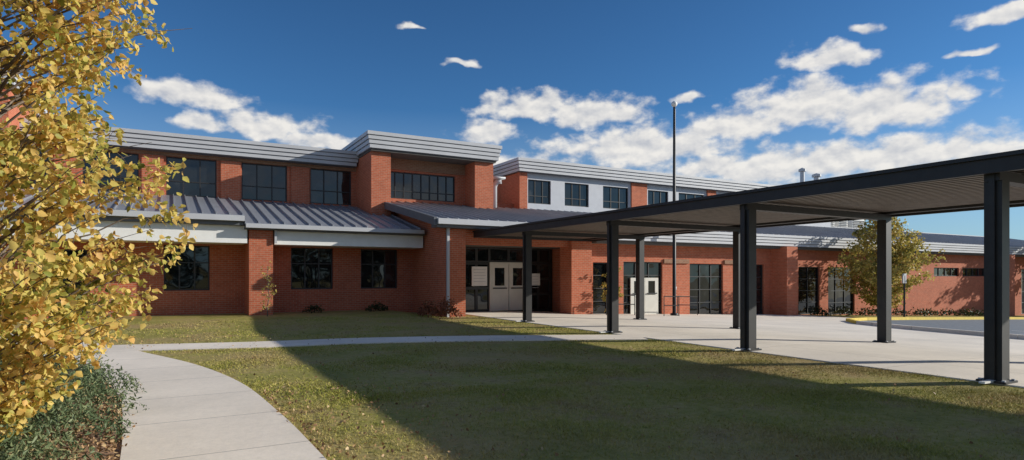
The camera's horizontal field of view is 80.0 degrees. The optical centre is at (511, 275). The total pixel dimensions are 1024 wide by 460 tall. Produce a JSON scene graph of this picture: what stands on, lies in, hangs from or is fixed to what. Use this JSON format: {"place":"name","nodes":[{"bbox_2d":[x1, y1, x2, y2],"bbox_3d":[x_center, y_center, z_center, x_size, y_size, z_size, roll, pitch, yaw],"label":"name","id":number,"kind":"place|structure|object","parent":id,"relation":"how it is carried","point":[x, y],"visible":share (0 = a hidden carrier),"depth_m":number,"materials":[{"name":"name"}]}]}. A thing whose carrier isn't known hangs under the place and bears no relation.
{"place":"outdoors","nodes":[
{"label":"outdoors","id":0,"kind":"place"},
{"bbox_2d":[0,333,326,459],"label":"garden path","id":1,"kind":"structure","parent":0,"point":[196,412],"depth_m":6.75,"materials":[{"name":"concrete"}]},
{"bbox_2d":[112,334,647,350],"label":"garden path","id":2,"kind":"structure","parent":0,"point":[261,344],"depth_m":14.83,"materials":[{"name":"concrete"}]},
{"bbox_2d":[1,0,1023,239],"label":"sky","id":3,"kind":"structure","parent":0,"point":[764,91],"materials":[{"name":"blue"}]},
{"bbox_2d":[13,310,1023,459],"bbox_3d":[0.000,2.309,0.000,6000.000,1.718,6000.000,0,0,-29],"label":"ground","id":4,"kind":"structure","parent":0,"point":[937,417],"depth_m":8.01,"materials":[{"name":"plant"}]},
{"bbox_2d":[5,373,122,459],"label":"mulch bed","id":5,"kind":"object","parent":4,"relation":"on","point":[118,450],"depth_m":5.82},
{"bbox_2d":[0,350,149,459],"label":"juniper shrub","id":6,"kind":"object","parent":5,"relation":"on","point":[55,415],"visible":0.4,"depth_m":5.92,"materials":[{"name":"green plant"}]},
{"bbox_2d":[0,0,197,446],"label":"birch tree","id":7,"kind":"object","parent":5,"relation":"on","point":[42,291],"visible":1,"depth_m":4.89,"materials":[{"name":"yellow plant"}]},
{"bbox_2d":[82,301,387,318],"bbox_3d":[-9.564,1.165,22.171,10.765,0.681,1.261,0,0,-38],"label":"foundation shrub","id":8,"kind":"object","parent":4,"relation":"on","point":[315,308],"visible":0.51,"depth_m":24.05,"materials":[{"name":"green plant"}]},
{"bbox_2d":[258,261,276,315],"bbox_3d":[-8.726,0.482,21.708,0.584,2.038,0.772,0,0,-44],"label":"sapling","id":9,"kind":"object","parent":4,"relation":"on","point":[268,286],"visible":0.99,"depth_m":21.71,"materials":[{"name":"green plant"}]},
{"bbox_2d":[417,296,461,318],"bbox_3d":[-2.683,1.189,22.832,1.806,0.878,1.088,0,0,21],"label":"red shrub","id":10,"kind":"object","parent":4,"relation":"on","point":[435,310],"visible":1,"depth_m":22.68,"materials":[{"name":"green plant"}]},
{"bbox_2d":[0,87,1023,318],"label":"brick walls","id":11,"kind":"structure","parent":4,"relation":"on","point":[238,282],"depth_m":27.36,"materials":[{"name":"red brick"}]},
{"bbox_2d":[0,217,657,316],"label":"doors and trim","id":12,"kind":"structure","parent":11,"relation":"attached to","point":[508,295],"depth_m":23.50,"materials":[{"name":"paint"}]},
{"bbox_2d":[0,71,1023,256],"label":"roofs and fascias","id":13,"kind":"structure","parent":11,"relation":"on","point":[273,216],"depth_m":27.99,"materials":[{"name":"metal"}]},
{"bbox_2d":[493,176,505,208],"bbox_3d":[-0.809,-4.060,31.817,0.700,2.120,0.700,0,0,-29],"label":"roof vent","id":14,"kind":"object","parent":13,"relation":"on","point":[497,179],"visible":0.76,"depth_m":31.68,"materials":[{"name":"metal"}]},
{"bbox_2d":[798,168,820,181],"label":"exhaust stacks","id":15,"kind":"object","parent":13,"relation":"on","point":[815,176],"visible":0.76,"depth_m":46.84,"materials":[{"name":"metal"}]},
{"bbox_2d":[831,220,864,227],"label":"rooftop units","id":16,"kind":"object","parent":13,"relation":"on","point":[852,224],"visible":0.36,"depth_m":50.88,"materials":[{"name":"metal"}]},
{"bbox_2d":[24,145,1023,317],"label":"windows","id":17,"kind":"structure","parent":11,"relation":"attached to","point":[311,268],"depth_m":28.33,"materials":[{"name":"black glass"}]},
{"bbox_2d":[472,267,486,285],"bbox_3d":[-1.432,0.025,26.843,0.750,0.850,0.039,0,0,-29],"label":"notice sign","id":18,"kind":"object","parent":17,"relation":"attached to","point":[479,276],"visible":1,"depth_m":26.83,"materials":[{"name":"metal"}]},
{"bbox_2d":[532,274,539,287],"bbox_3d":[1.076,0.230,28.248,0.500,0.660,0.039,0,0,-29],"label":"notice sign","id":19,"kind":"object","parent":17,"relation":"attached to","point":[535,279],"visible":0.94,"depth_m":28.24,"materials":[{"name":"metal"}]},
{"bbox_2d":[5,315,1020,459],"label":"fallen leaves","id":20,"kind":"object","parent":4,"relation":"on","point":[113,446],"visible":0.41,"depth_m":6.39,"materials":[{"name":"yellow plant"}]},
{"bbox_2d":[601,266,623,311],"bbox_3d":[4.415,0.643,27.076,1.101,2.323,0.892,0,0,10],"label":"sapling","id":21,"kind":"object","parent":4,"relation":"on","point":[604,284],"visible":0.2,"depth_m":27.17,"materials":[{"name":"green plant"}]},
{"bbox_2d":[827,217,945,308],"bbox_3d":[20.336,-0.662,33.800,5.390,6.084,5.171,0,0,-5],"label":"birch tree","id":22,"kind":"object","parent":4,"relation":"on","point":[867,267],"visible":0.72,"depth_m":33.25,"materials":[{"name":"green plant"}]},
{"bbox_2d":[810,305,983,315],"bbox_3d":[25.532,2.265,38.627,20.403,1.351,1.423,0,0,-29],"label":"foundation shrub","id":23,"kind":"object","parent":4,"relation":"on","point":[965,312],"visible":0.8,"depth_m":37.81,"materials":[{"name":"green plant"}]},
{"bbox_2d":[466,311,1023,387],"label":"concrete pavement","id":24,"kind":"structure","parent":0,"point":[840,340],"depth_m":16.05,"materials":[{"name":"grey concrete"}]},
{"bbox_2d":[606,294,634,314],"bbox_3d":[4.813,1.301,27.001,1.642,0.974,0.043,0,0,-29],"label":"handrail","id":25,"kind":"object","parent":24,"relation":"on","point":[622,304],"visible":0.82,"depth_m":27.17,"materials":[{"name":"metal"}]},
{"bbox_2d":[664,296,678,315],"bbox_3d":[7.167,1.375,27.403,0.942,0.951,0.043,0,0,-29],"label":"handrail","id":26,"kind":"object","parent":24,"relation":"on","point":[674,305],"visible":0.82,"depth_m":27.51,"materials":[{"name":"metal"}]},
{"bbox_2d":[670,101,677,315],"bbox_3d":[7.490,-3.101,28.157,0.348,9.917,0.348,0,0,-29],"label":"flagpole","id":27,"kind":"object","parent":24,"relation":"on","point":[674,105],"visible":0.95,"depth_m":28.10,"materials":[{"name":"metal"}]},
{"bbox_2d":[677,296,697,314],"bbox_3d":[8.384,1.438,29.117,1.343,0.964,0.043,0,0,-29],"label":"handrail","id":28,"kind":"object","parent":24,"relation":"on","point":[684,304],"visible":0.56,"depth_m":29.10,"materials":[{"name":"metal"}]},
{"bbox_2d":[472,149,1023,384],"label":"covered walkway","id":29,"kind":"structure","parent":24,"relation":"on","point":[991,186],"depth_m":13.04,"materials":[{"name":"paint"}]},
{"bbox_2d":[902,274,905,316],"bbox_3d":[20.520,1.093,31.906,0.268,2.400,0.239,0,0,11],"label":"parking sign","id":30,"kind":"object","parent":24,"relation":"on","point":[903,278],"visible":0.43,"depth_m":31.86,"materials":[{"name":"metal"}]},
{"bbox_2d":[846,317,1023,339],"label":"kerb","id":31,"kind":"structure","parent":24,"relation":"on","point":[861,320],"depth_m":24.00,"materials":[{"name":"concrete"}]},
{"bbox_2d":[865,319,1023,334],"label":"parking lot","id":32,"kind":"structure","parent":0,"point":[1016,326],"depth_m":27.40,"materials":[{"name":"grey asphalt"}]}
]}

